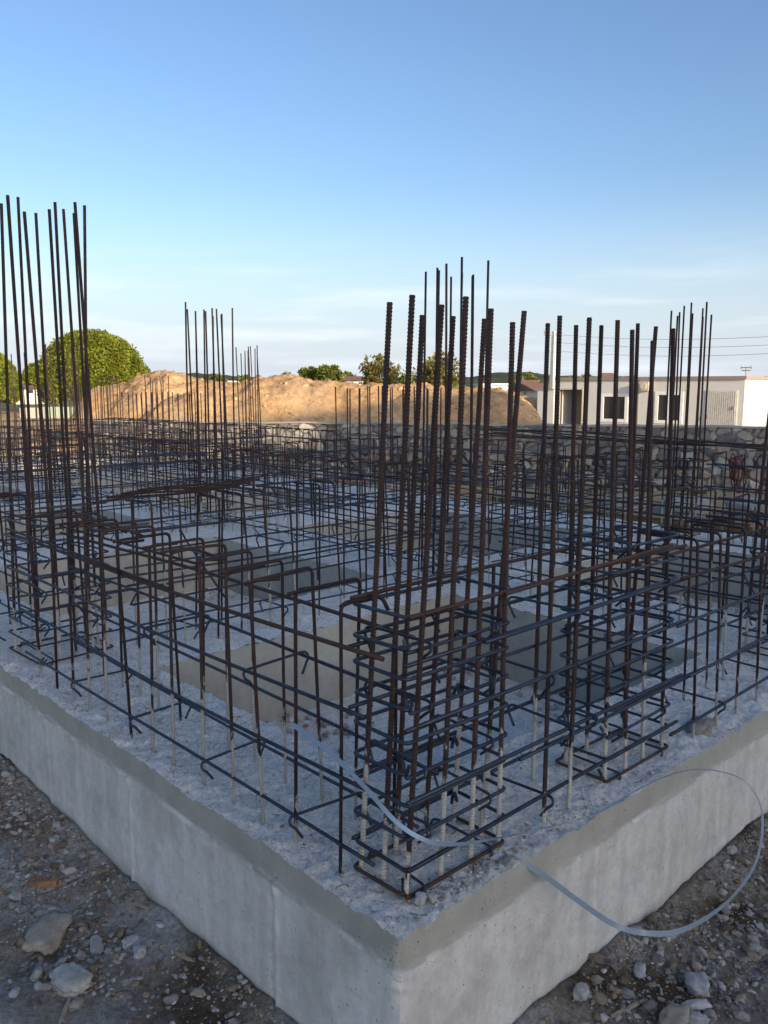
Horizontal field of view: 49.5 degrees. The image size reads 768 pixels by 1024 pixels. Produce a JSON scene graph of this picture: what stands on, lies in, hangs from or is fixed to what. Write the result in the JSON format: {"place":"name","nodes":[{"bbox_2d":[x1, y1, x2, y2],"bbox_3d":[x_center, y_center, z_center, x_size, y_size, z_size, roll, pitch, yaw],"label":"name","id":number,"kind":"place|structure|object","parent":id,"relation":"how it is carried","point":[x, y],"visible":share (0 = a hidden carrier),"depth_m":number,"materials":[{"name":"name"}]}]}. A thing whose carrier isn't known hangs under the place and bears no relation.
{"place":"outdoors","nodes":[
{"label":"outdoors","id":0,"kind":"place"},
{"bbox_2d":[0,400,767,1023],"bbox_3d":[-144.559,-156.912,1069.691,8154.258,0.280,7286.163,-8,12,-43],"label":"ground","id":1,"kind":"structure","parent":0,"point":[52,1006],"depth_m":3.06,"materials":[{"name":"gravel"}]},
{"bbox_2d":[0,352,22,403],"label":"umbrella pine","id":2,"kind":"object","parent":1,"relation":"on","point":[2,383],"visible":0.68,"depth_m":64.61,"materials":[{"name":"green plant"}]},
{"bbox_2d":[22,362,38,388],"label":"young pine","id":3,"kind":"object","parent":1,"relation":"on","point":[31,372],"visible":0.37,"depth_m":87.95,"materials":[{"name":"green plant"}]},
{"bbox_2d":[16,383,50,403],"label":"house","id":4,"kind":"structure","parent":1,"relation":"on","point":[31,395],"depth_m":108.98,"materials":[{"name":"white paint"}]},
{"bbox_2d":[28,877,58,887],"bbox_3d":[-1.431,1.556,3.502,0.120,0.028,0.039,0,8,0],"label":"wood chunk","id":5,"kind":"object","parent":1,"relation":"on","point":[46,882],"visible":1,"depth_m":3.49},
{"bbox_2d":[21,911,72,954],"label":"rock","id":6,"kind":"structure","parent":1,"relation":"on","point":[45,934],"depth_m":3.16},
{"bbox_2d":[19,406,75,417],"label":"storage container","id":7,"kind":"object","parent":1,"relation":"on","point":[32,412],"visible":0.36,"depth_m":57.65,"materials":[{"name":"beige paint"}]},
{"bbox_2d":[58,997,70,1023],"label":"wood stick","id":8,"kind":"object","parent":1,"relation":"on","point":[64,1011],"visible":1,"depth_m":2.78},
{"bbox_2d":[49,962,93,997],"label":"rock","id":9,"kind":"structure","parent":1,"relation":"on","point":[73,979],"depth_m":2.89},
{"bbox_2d":[31,328,148,405],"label":"umbrella pine","id":10,"kind":"object","parent":1,"relation":"on","point":[109,355],"visible":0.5,"depth_m":66.25,"materials":[{"name":"green plant"}]},
{"bbox_2d":[90,934,103,953],"bbox_3d":[-1.082,1.629,3.139,0.051,0.025,0.120,-3,9,-22],"label":"stone","id":11,"kind":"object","parent":1,"relation":"on","point":[96,943],"depth_m":3.12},
{"bbox_2d":[21,369,228,457],"bbox_3d":[-5.031,-3.381,28.209,11.936,2.851,8.200,0,8,0],"label":"soil mound","id":12,"kind":"object","parent":1,"relation":"on","point":[175,380],"visible":0.17,"depth_m":26.46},
{"bbox_2d":[121,934,138,950],"bbox_3d":[-0.957,1.625,3.146,0.051,0.043,0.073,6,10,35],"label":"stone","id":13,"kind":"object","parent":1,"relation":"on","point":[129,940],"visible":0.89,"depth_m":3.13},
{"bbox_2d":[132,945,146,958],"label":"stone","id":14,"kind":"object","parent":1,"relation":"on","point":[139,951],"visible":1,"depth_m":3.06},
{"bbox_2d":[133,902,148,909],"bbox_3d":[-0.976,1.585,3.357,0.080,0.009,0.011,4,10,28],"label":"wood stick","id":15,"kind":"object","parent":1,"relation":"on","point":[142,905],"visible":1,"depth_m":3.35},
{"bbox_2d":[176,952,194,961],"bbox_3d":[-0.725,1.628,3.047,0.090,0.009,0.011,5,10,30],"label":"wood stick","id":16,"kind":"object","parent":1,"relation":"on","point":[184,957],"visible":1,"depth_m":3.05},
{"bbox_2d":[209,373,228,381],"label":"distant tree","id":17,"kind":"object","parent":1,"relation":"on","point":[217,378],"visible":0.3,"depth_m":127.93,"materials":[{"name":"green plant"}]},
{"bbox_2d":[238,374,250,381],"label":"distant tree","id":18,"kind":"object","parent":1,"relation":"on","point":[239,378],"visible":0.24,"depth_m":137.72,"materials":[{"name":"green plant"}]},
{"bbox_2d":[297,366,316,379],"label":"bush","id":19,"kind":"object","parent":1,"relation":"on","point":[308,372],"visible":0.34,"depth_m":59.92,"materials":[{"name":"green plant"}]},
{"bbox_2d":[314,364,344,381],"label":"bush","id":20,"kind":"object","parent":1,"relation":"on","point":[323,372],"visible":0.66,"depth_m":58.61,"materials":[{"name":"green plant"}]},
{"bbox_2d":[143,373,541,423],"bbox_3d":[-1.271,-3.039,26.491,13.711,2.680,8.700,0,8,0],"label":"soil mound","id":21,"kind":"object","parent":1,"relation":"on","point":[323,410],"visible":0.31,"depth_m":24.39,"materials":[{"name":"soil"}]},
{"bbox_2d":[94,370,539,423],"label":"soil clods","id":22,"kind":"object","parent":21,"relation":"on","point":[263,405],"visible":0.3,"depth_m":24.95,"materials":[{"name":"soil"}]},
{"bbox_2d":[342,371,356,381],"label":"distant tree","id":23,"kind":"object","parent":1,"relation":"on","point":[347,373],"visible":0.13,"depth_m":127.57,"materials":[{"name":"green plant"}]},
{"bbox_2d":[342,376,367,383],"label":"house","id":24,"kind":"structure","parent":1,"relation":"on","point":[355,379],"depth_m":118.91,"materials":[{"name":"white paint"}]},
{"bbox_2d":[358,353,404,384],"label":"sparse tree","id":25,"kind":"object","parent":1,"relation":"on","point":[371,370],"visible":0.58,"depth_m":60.50,"materials":[{"name":"green plant"}]},
{"bbox_2d":[0,457,767,1023],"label":"concrete foundation","id":26,"kind":"object","parent":1,"relation":"on","point":[302,945],"visible":0.64,"depth_m":3.48,"materials":[{"name":"concrete"}]},
{"bbox_2d":[0,425,18,478],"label":"rebar beam cage","id":27,"kind":"object","parent":26,"relation":"on","point":[7,448],"visible":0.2,"depth_m":14.10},
{"bbox_2d":[0,354,28,481],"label":"rebar column cage","id":28,"kind":"object","parent":26,"relation":"on","point":[2,444],"visible":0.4,"depth_m":13.45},
{"bbox_2d":[0,492,39,640],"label":"rebar beam cage","id":29,"kind":"object","parent":26,"relation":"on","point":[3,495],"visible":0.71,"depth_m":5.16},
{"bbox_2d":[0,435,78,505],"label":"rebar beam cage","id":30,"kind":"object","parent":26,"relation":"on","point":[42,475],"visible":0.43,"depth_m":10.83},
{"bbox_2d":[10,427,74,488],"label":"rebar beam cage","id":31,"kind":"object","parent":26,"relation":"on","point":[33,434],"visible":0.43,"depth_m":12.78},
{"bbox_2d":[0,418,108,459],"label":"rebar beam cage","id":32,"kind":"object","parent":26,"relation":"on","point":[96,439],"visible":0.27,"depth_m":16.93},
{"bbox_2d":[0,195,112,664],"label":"rebar column cage","id":33,"kind":"object","parent":26,"relation":"on","point":[86,388],"visible":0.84,"depth_m":4.67,"materials":[{"name":"metal"}]},
{"bbox_2d":[11,387,105,459],"bbox_3d":[-6.721,-1.792,17.225,1.900,1.581,0.258,-8,12,-43],"label":"starter bar row","id":34,"kind":"object","parent":26,"relation":"on","point":[82,419],"visible":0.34,"depth_m":17.19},
{"bbox_2d":[42,342,85,493],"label":"rebar column cage","id":35,"kind":"object","parent":26,"relation":"on","point":[57,452],"visible":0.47,"depth_m":11.90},
{"bbox_2d":[0,447,208,556],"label":"rebar beam cage","id":36,"kind":"object","parent":26,"relation":"on","point":[99,466],"visible":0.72,"depth_m":8.22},
{"bbox_2d":[32,421,183,477],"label":"rebar beam cage","id":37,"kind":"object","parent":26,"relation":"on","point":[131,431],"visible":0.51,"depth_m":14.79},
{"bbox_2d":[96,375,122,458],"bbox_3d":[-5.861,-2.003,17.837,0.262,1.818,0.800,-8,12,-43],"label":"starter bar row","id":38,"kind":"object","parent":26,"relation":"on","point":[108,407],"visible":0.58,"depth_m":17.78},
{"bbox_2d":[99,418,156,462],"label":"rebar beam cage","id":39,"kind":"object","parent":26,"relation":"on","point":[123,434],"visible":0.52,"depth_m":17.30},
{"bbox_2d":[60,432,208,518],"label":"rebar beam cage","id":40,"kind":"object","parent":26,"relation":"on","point":[133,451],"visible":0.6,"depth_m":10.53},
{"bbox_2d":[144,375,168,461],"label":"rebar column cage","id":41,"kind":"object","parent":26,"relation":"on","point":[157,409],"visible":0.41,"depth_m":16.34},
{"bbox_2d":[116,392,204,468],"bbox_3d":[-4.423,-1.610,16.349,0.261,1.479,3.100,-8,12,-43],"label":"starter bar row","id":42,"kind":"object","parent":26,"relation":"on","point":[184,433],"visible":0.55,"depth_m":16.16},
{"bbox_2d":[113,427,276,498],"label":"rebar beam cage","id":43,"kind":"object","parent":26,"relation":"on","point":[212,438],"visible":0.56,"depth_m":12.40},
{"bbox_2d":[150,420,245,475],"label":"rebar beam cage","id":44,"kind":"object","parent":26,"relation":"on","point":[177,428],"visible":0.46,"depth_m":15.24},
{"bbox_2d":[179,529,224,597],"bbox_3d":[-1.571,0.441,7.121,0.414,0.642,0.122,-7,11,-38],"label":"loose rebar","id":45,"kind":"object","parent":26,"relation":"on","point":[213,580],"visible":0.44,"depth_m":7.17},
{"bbox_2d":[185,302,236,525],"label":"rebar column cage","id":46,"kind":"object","parent":26,"relation":"on","point":[198,453],"visible":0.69,"depth_m":9.17,"materials":[{"name":"metal"}]},
{"bbox_2d":[5,510,438,873],"bbox_3d":[-0.924,0.574,3.542,0.334,0.950,2.948,-8,12,-43],"label":"rebar beam cage","id":47,"kind":"object","parent":26,"relation":"on","point":[202,616],"visible":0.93,"depth_m":3.26,"materials":[{"name":"metal"}]},
{"bbox_2d":[235,345,262,476],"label":"rebar column cage","id":48,"kind":"object","parent":26,"relation":"on","point":[253,424],"visible":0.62,"depth_m":14.00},
{"bbox_2d":[95,469,469,651],"bbox_3d":[-0.507,0.265,5.619,2.933,0.956,0.358,-8,12,-43],"label":"rebar beam cage","id":49,"kind":"object","parent":26,"relation":"on","point":[267,555],"visible":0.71,"depth_m":5.42,"materials":[{"name":"metal"}]},
{"bbox_2d":[93,474,267,503],"bbox_3d":[-1.137,-0.140,4.893,0.101,0.060,1.261,7,11,41],"label":"loose rebar","id":50,"kind":"object","parent":49,"relation":"on","point":[198,487],"visible":1,"depth_m":4.84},
{"bbox_2d":[246,426,354,487],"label":"rebar beam cage","id":51,"kind":"object","parent":26,"relation":"on","point":[292,448],"visible":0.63,"depth_m":13.11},
{"bbox_2d":[196,446,451,566],"bbox_3d":[-0.776,-0.094,8.038,0.356,0.955,3.681,-8,12,-43],"label":"rebar beam cage","id":52,"kind":"object","parent":26,"relation":"on","point":[253,450],"visible":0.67,"depth_m":7.97,"materials":[{"name":"metal"}]},
{"bbox_2d":[244,436,420,521],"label":"rebar beam cage","id":53,"kind":"object","parent":26,"relation":"on","point":[268,473],"visible":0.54,"depth_m":10.01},
{"bbox_2d":[0,587,767,928],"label":"concrete crumbs","id":54,"kind":"object","parent":26,"relation":"on","point":[474,865],"visible":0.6,"depth_m":3.07,"materials":[{"name":"concrete"}]},
{"bbox_2d":[333,386,443,500],"bbox_3d":[0.034,-0.960,11.628,0.260,1.581,2.050,-8,12,-43],"label":"starter bar row","id":55,"kind":"object","parent":26,"relation":"on","point":[368,434],"visible":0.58,"depth_m":11.73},
{"bbox_2d":[414,891,426,905],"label":"stone","id":56,"kind":"object","parent":26,"relation":"on","point":[420,898],"visible":1,"depth_m":2.44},
{"bbox_2d":[426,890,437,903],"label":"stone","id":57,"kind":"object","parent":26,"relation":"on","point":[432,896],"visible":1,"depth_m":2.45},
{"bbox_2d":[353,295,526,899],"bbox_3d":[0.192,0.272,2.586,0.560,1.804,0.310,-8,12,-43],"label":"rebar column cage","id":58,"kind":"object","parent":26,"relation":"on","point":[401,771],"visible":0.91,"depth_m":2.54,"materials":[{"name":"metal"}]},
{"bbox_2d":[291,723,763,936],"bbox_3d":[0.577,1.031,2.709,1.698,0.748,0.388,-2,9,-15],"label":"plastic strap","id":59,"kind":"object","parent":58,"relation":"attached to","point":[400,825],"visible":1,"depth_m":2.72,"materials":[{"name":"grey"}]},
{"bbox_2d":[420,257,489,576],"bbox_3d":[0.552,-0.696,6.649,0.371,2.524,0.426,-8,12,-43],"label":"rebar column cage","id":60,"kind":"object","parent":26,"relation":"on","point":[434,539],"visible":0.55,"depth_m":6.60,"materials":[{"name":"metal"}]},
{"bbox_2d":[496,855,515,867],"bbox_3d":[0.387,1.120,2.659,0.057,0.036,0.078,6,10,35],"label":"concrete lump","id":61,"kind":"object","parent":26,"relation":"on","point":[508,861],"visible":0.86,"depth_m":2.65,"materials":[{"name":"concrete"}]},
{"bbox_2d":[348,315,688,873],"bbox_3d":[0.602,0.224,2.989,1.700,1.778,0.314,-8,12,-43],"label":"rebar wall cage","id":62,"kind":"object","parent":26,"relation":"on","point":[576,612],"visible":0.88,"depth_m":2.87,"materials":[{"name":"metal"}]},
{"bbox_2d":[426,437,664,525],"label":"rebar beam cage","id":63,"kind":"object","parent":26,"relation":"on","point":[551,471],"visible":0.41,"depth_m":9.69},
{"bbox_2d":[467,449,666,569],"bbox_3d":[1.769,-0.048,7.723,2.778,0.954,0.353,-8,12,-43],"label":"rebar beam cage","id":64,"kind":"object","parent":26,"relation":"on","point":[516,484],"visible":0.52,"depth_m":7.39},
{"bbox_2d":[465,470,767,640],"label":"rebar beam cage","id":65,"kind":"object","parent":26,"relation":"on","point":[682,557],"visible":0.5,"depth_m":5.51,"materials":[{"name":"metal"}]},
{"bbox_2d":[555,320,678,782],"bbox_3d":[0.948,0.163,3.311,0.517,1.805,0.281,-8,12,-43],"label":"rebar column cage","id":66,"kind":"object","parent":26,"relation":"on","point":[628,631],"visible":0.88,"depth_m":3.28,"materials":[{"name":"metal"}]},
{"bbox_2d":[660,302,711,536],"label":"rebar column cage","id":67,"kind":"object","parent":26,"relation":"on","point":[683,469],"visible":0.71,"depth_m":8.41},
{"bbox_2d":[614,503,767,738],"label":"rebar beam cage","id":68,"kind":"object","parent":26,"relation":"on","point":[740,616],"visible":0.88,"depth_m":3.88,"materials":[{"name":"metal"}]},
{"bbox_2d":[685,715,715,736],"bbox_3d":[1.406,0.953,3.711,0.122,0.052,0.201,6,10,35],"label":"concrete lump","id":69,"kind":"object","parent":26,"relation":"on","point":[703,726],"visible":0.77,"depth_m":3.67,"materials":[{"name":"concrete"}]},
{"bbox_2d":[691,451,767,546],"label":"rebar beam cage","id":70,"kind":"object","parent":26,"relation":"on","point":[734,465],"visible":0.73,"depth_m":8.10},
{"bbox_2d":[742,412,767,655],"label":"rebar column cage","id":71,"kind":"object","parent":26,"relation":"on","point":[753,552],"visible":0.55,"depth_m":4.70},
{"bbox_2d":[0,635,767,1017],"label":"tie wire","id":72,"kind":"object","parent":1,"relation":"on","point":[366,823],"visible":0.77,"depth_m":3.25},
{"bbox_2d":[398,371,416,383],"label":"distant tree","id":73,"kind":"object","parent":1,"relation":"on","point":[401,380],"visible":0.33,"depth_m":137.52,"materials":[{"name":"green plant"}]},
{"bbox_2d":[79,419,767,491],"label":"stone wall","id":74,"kind":"structure","parent":1,"relation":"on","point":[739,434],"depth_m":17.92,"materials":[{"name":"stone"}]},
{"bbox_2d":[473,427,767,449],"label":"coping","id":75,"kind":"object","parent":74,"relation":"on","point":[689,442],"visible":0.71,"depth_m":9.04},
{"bbox_2d":[729,453,746,493],"bbox_3d":[7.073,-0.772,16.671,0.338,0.812,0.084,5,10,29],"label":"red hose","id":76,"kind":"object","parent":74,"relation":"hanging from","point":[731,475],"visible":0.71,"depth_m":16.68,"materials":[{"name":"rubber"}]},
{"bbox_2d":[412,351,465,387],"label":"sparse tree","id":77,"kind":"object","parent":1,"relation":"on","point":[430,371],"visible":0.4,"depth_m":56.81,"materials":[{"name":"green plant"}]},
{"bbox_2d":[473,383,507,389],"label":"house","id":78,"kind":"structure","parent":1,"relation":"on","point":[504,386],"depth_m":128.53,"materials":[{"name":"white paint"}]},
{"bbox_2d":[507,372,539,382],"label":"bush","id":79,"kind":"object","parent":1,"relation":"on","point":[528,376],"visible":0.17,"depth_m":147.17,"materials":[{"name":"green plant"}]},
{"bbox_2d":[513,380,538,395],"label":"house","id":80,"kind":"structure","parent":1,"relation":"on","point":[527,381],"depth_m":116.86,"materials":[{"name":"white paint"}]},
{"bbox_2d":[507,383,548,397],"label":"house","id":81,"kind":"structure","parent":1,"relation":"on","point":[529,389],"depth_m":112.66,"materials":[{"name":"white paint"}]},
{"bbox_2d":[522,395,536,409],"bbox_3d":[7.061,-4.686,40.248,4.684,1.892,7.000,0,8,0],"label":"soil mound","id":82,"kind":"object","parent":1,"relation":"on","point":[532,401],"visible":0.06,"depth_m":38.66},
{"bbox_2d":[536,389,554,423],"bbox_3d":[7.745,-4.416,36.943,0.832,2.070,2.580,7,11,40],"label":"storage annex","id":83,"kind":"object","parent":1,"relation":"on","point":[550,405],"visible":0.29,"depth_m":35.86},
{"bbox_2d":[544,331,556,388],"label":"power pole","id":84,"kind":"object","parent":1,"relation":"on","point":[552,364],"visible":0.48,"depth_m":88.42,"materials":[{"name":"concrete"}]},
{"bbox_2d":[555,334,767,339],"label":"power line","id":85,"kind":"object","parent":84,"relation":"attached to","point":[668,339],"visible":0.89,"depth_m":73.62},
{"bbox_2d":[561,351,767,355],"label":"power line","id":86,"kind":"object","parent":84,"relation":"attached to","point":[712,355],"visible":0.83,"depth_m":68.75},
{"bbox_2d":[570,343,761,347],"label":"power line","id":87,"kind":"object","parent":84,"relation":"attached to","point":[680,347],"visible":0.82,"depth_m":71.86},
{"bbox_2d":[489,495,619,511],"bbox_3d":[2.615,-0.047,11.470,3.000,0.031,0.141,9,-22,48],"label":"formwork board","id":88,"kind":"object","parent":1,"relation":"on","point":[499,498],"visible":0.21,"depth_m":12.01,"materials":[{"name":"brown wood"}]},
{"bbox_2d":[548,489,585,503],"bbox_3d":[3.259,-0.227,14.828,0.673,0.330,0.877,1,9,9],"label":"wall rubble","id":89,"kind":"object","parent":1,"relation":"on","point":[566,500],"depth_m":14.53,"materials":[{"name":"stone"}]},
{"bbox_2d":[558,425,580,480],"bbox_3d":[3.844,-1.196,17.322,0.060,1.250,0.060,18,2,-43],"label":"wooden prop","id":90,"kind":"object","parent":1,"relation":"on","point":[569,450],"visible":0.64,"depth_m":17.30,"materials":[{"name":"grey wood"}]},
{"bbox_2d":[573,982,589,1001],"bbox_3d":[0.665,1.619,2.812,0.050,0.047,0.062,6,10,35],"label":"stone","id":91,"kind":"object","parent":1,"relation":"on","point":[581,990],"visible":1,"depth_m":2.80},
{"bbox_2d":[597,373,613,376],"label":"house","id":92,"kind":"structure","parent":1,"relation":"on","point":[607,374],"depth_m":125.72,"materials":[{"name":"tile"}]},
{"bbox_2d":[592,494,646,510],"bbox_3d":[4.050,-0.134,14.260,0.975,0.346,0.668,5,10,31],"label":"wall rubble","id":93,"kind":"object","parent":1,"relation":"on","point":[620,504],"depth_m":14.00,"materials":[{"name":"stone"}]},
{"bbox_2d":[610,999,644,1018],"bbox_3d":[0.816,1.663,2.794,0.150,0.010,0.011,-5,10,-28],"label":"wood stick","id":94,"kind":"object","parent":1,"relation":"on","point":[630,1007],"visible":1,"depth_m":2.79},
{"bbox_2d":[633,962,645,978],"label":"stone","id":95,"kind":"object","parent":1,"relation":"on","point":[639,970],"visible":1,"depth_m":2.94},
{"bbox_2d":[548,493,762,512],"bbox_3d":[3.717,-0.075,10.571,3.600,0.040,0.120,7,11,40],"label":"formwork board","id":96,"kind":"object","parent":1,"relation":"on","point":[670,504],"visible":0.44,"depth_m":10.54,"materials":[{"name":"brown wood"}]},
{"bbox_2d":[559,376,767,425],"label":"site office","id":97,"kind":"structure","parent":1,"relation":"on","point":[738,400],"depth_m":32.49,"materials":[{"name":"white paint"}]},
{"bbox_2d":[561,390,571,423],"bbox_3d":[7.884,-4.255,36.032,0.040,1.980,0.830,7,11,40],"label":"open door","id":98,"kind":"structure","parent":97,"relation":"in","point":[566,410],"depth_m":35.95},
{"bbox_2d":[600,393,627,422],"bbox_3d":[9.399,-4.252,34.037,1.180,1.160,0.080,7,11,40],"label":"window","id":99,"kind":"structure","parent":97,"relation":"in","point":[606,411],"depth_m":34.09,"materials":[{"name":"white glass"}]},
{"bbox_2d":[654,392,683,423],"bbox_3d":[11.131,-4.076,32.579,1.120,1.240,0.080,7,11,40],"label":"window","id":100,"kind":"structure","parent":97,"relation":"in","point":[660,397],"depth_m":32.70,"materials":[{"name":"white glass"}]},
{"bbox_2d":[706,390,737,424],"bbox_3d":[12.622,-3.578,31.307,1.150,1.970,0.083,7,11,40],"label":"closed door","id":101,"kind":"structure","parent":97,"relation":"in","point":[721,404],"depth_m":31.23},
{"bbox_2d":[560,507,767,526],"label":"formwork board","id":102,"kind":"object","parent":1,"relation":"on","point":[626,512],"visible":0.11,"depth_m":10.57,"materials":[{"name":"brown wood"}]},
{"bbox_2d":[658,1002,689,1023],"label":"stone","id":103,"kind":"object","parent":1,"relation":"on","point":[673,1013],"visible":1,"depth_m":2.72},
{"bbox_2d":[606,511,767,535],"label":"formwork board","id":104,"kind":"object","parent":1,"relation":"on","point":[750,527],"visible":0.22,"depth_m":9.53,"materials":[{"name":"brown wood"}]},
{"bbox_2d":[660,495,713,514],"bbox_3d":[5.022,-0.072,13.861,0.845,0.376,0.629,1,9,10],"label":"wall rubble","id":105,"kind":"object","parent":1,"relation":"on","point":[704,501],"depth_m":13.62,"materials":[{"name":"stone"}]},
{"bbox_2d":[681,998,711,1010],"bbox_3d":[1.042,1.657,2.800,0.111,0.036,0.037,-1,9,-9],"label":"stone","id":106,"kind":"object","parent":1,"relation":"on","point":[698,1004],"visible":0.81,"depth_m":2.79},
{"bbox_2d":[684,971,709,997],"bbox_3d":[1.087,1.641,2.904,0.079,0.070,0.104,1,9,7],"label":"stone","id":107,"kind":"object","parent":1,"relation":"on","point":[697,984],"visible":1,"depth_m":2.87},
{"bbox_2d":[688,1009,709,1023],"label":"stone","id":108,"kind":"object","parent":1,"relation":"on","point":[695,1017],"visible":0.77,"depth_m":2.73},
{"bbox_2d":[724,497,767,518],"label":"wall rubble","id":109,"kind":"object","parent":1,"relation":"on","point":[738,505],"depth_m":13.31,"materials":[{"name":"stone"}]},
{"bbox_2d":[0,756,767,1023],"bbox_3d":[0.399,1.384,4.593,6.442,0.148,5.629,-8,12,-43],"label":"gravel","id":110,"kind":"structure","parent":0,"point":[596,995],"depth_m":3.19,"materials":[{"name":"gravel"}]},
{"bbox_2d":[0,0,767,377],"label":"sky","id":111,"kind":"structure","parent":0,"point":[299,168],"materials":[{"name":"blue"}]},
{"bbox_2d":[2,372,767,387],"bbox_3d":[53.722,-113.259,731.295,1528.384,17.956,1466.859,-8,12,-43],"label":"hill","id":112,"kind":"structure","parent":0,"point":[499,377],"depth_m":639.33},
{"bbox_2d":[319,478,707,496],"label":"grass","id":113,"kind":"structure","parent":0,"point":[587,491],"depth_m":16.76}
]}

